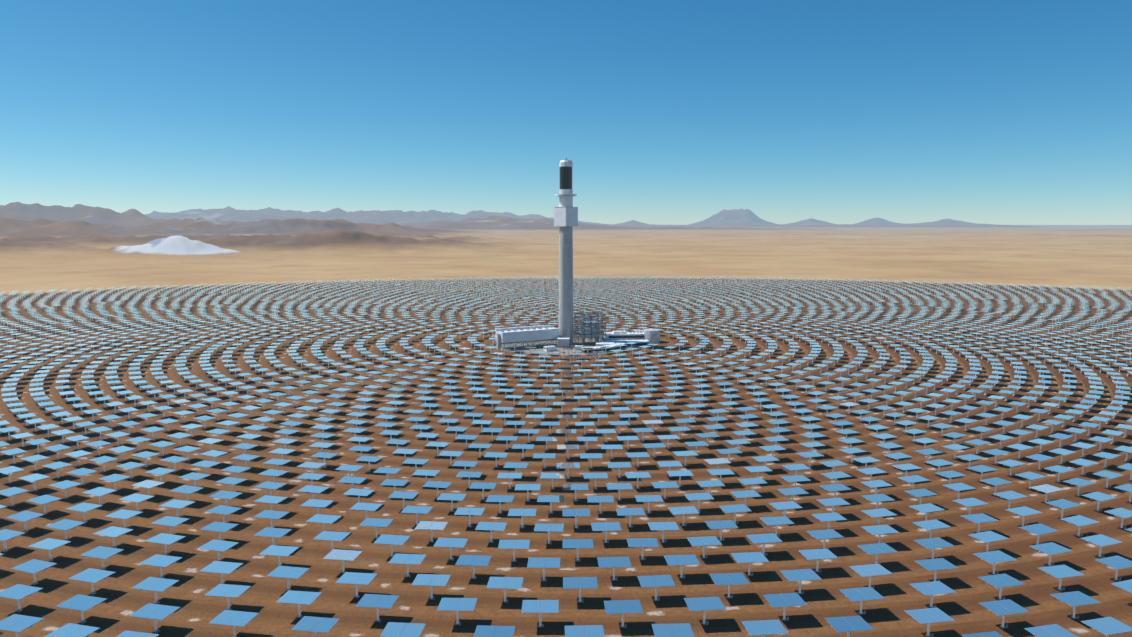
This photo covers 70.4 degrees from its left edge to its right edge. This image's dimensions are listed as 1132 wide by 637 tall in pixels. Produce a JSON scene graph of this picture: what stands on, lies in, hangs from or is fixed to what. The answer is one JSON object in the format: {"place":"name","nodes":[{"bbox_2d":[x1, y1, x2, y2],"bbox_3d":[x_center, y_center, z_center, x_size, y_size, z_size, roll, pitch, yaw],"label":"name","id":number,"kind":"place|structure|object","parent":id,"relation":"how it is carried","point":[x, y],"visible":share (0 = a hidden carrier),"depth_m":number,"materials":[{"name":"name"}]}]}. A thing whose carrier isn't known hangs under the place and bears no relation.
{"place":"outdoors","nodes":[
{"label":"outdoors","id":0,"kind":"place"},
{"bbox_2d":[0,202,1131,636],"bbox_3d":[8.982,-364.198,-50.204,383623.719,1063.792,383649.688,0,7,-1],"label":"ground","id":1,"kind":"structure","parent":0,"point":[58,248],"depth_m":686.22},
{"bbox_2d":[495,325,558,349],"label":"air cooled condenser","id":2,"kind":"object","parent":1,"relation":"on","point":[538,334],"visible":0.92,"depth_m":1074.41,"materials":[{"name":"metal"}]},
{"bbox_2d":[0,363,1131,636],"bbox_3d":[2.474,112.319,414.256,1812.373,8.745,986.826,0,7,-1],"label":"heliostats","id":3,"kind":"object","parent":1,"relation":"on","point":[316,625],"visible":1,"depth_m":461.68,"materials":[{"name":"mirror"}]},
{"bbox_2d":[0,276,1131,400],"bbox_3d":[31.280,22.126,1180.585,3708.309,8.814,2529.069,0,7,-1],"label":"heliostats","id":4,"kind":"object","parent":1,"relation":"on","point":[1081,299],"visible":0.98,"depth_m":1265.82,"materials":[{"name":"mirror"}]},
{"bbox_2d":[573,312,606,344],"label":"steel framework structure","id":5,"kind":"object","parent":1,"relation":"on","point":[591,333],"visible":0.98,"depth_m":1105.61,"materials":[{"name":"metal"}]},
{"bbox_2d":[544,328,659,353],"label":"power plant buildings","id":6,"kind":"structure","parent":1,"relation":"on","point":[645,337],"depth_m":1097.39,"materials":[{"name":"white paint"}]},
{"bbox_2d":[554,158,577,344],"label":"tower","id":7,"kind":"structure","parent":0,"point":[565,216],"depth_m":1086.82,"materials":[{"name":"concrete"}]},
{"bbox_2d":[0,0,1131,224],"label":"sky","id":8,"kind":"structure","parent":0,"point":[664,112],"materials":[{"name":"blue"}]},
{"bbox_2d":[1,278,1131,636],"bbox_3d":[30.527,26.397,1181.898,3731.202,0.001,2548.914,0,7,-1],"label":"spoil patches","id":9,"kind":"object","parent":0,"point":[653,612],"visible":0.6,"depth_m":532.06,"materials":[{"name":"brown soil"}]}
]}

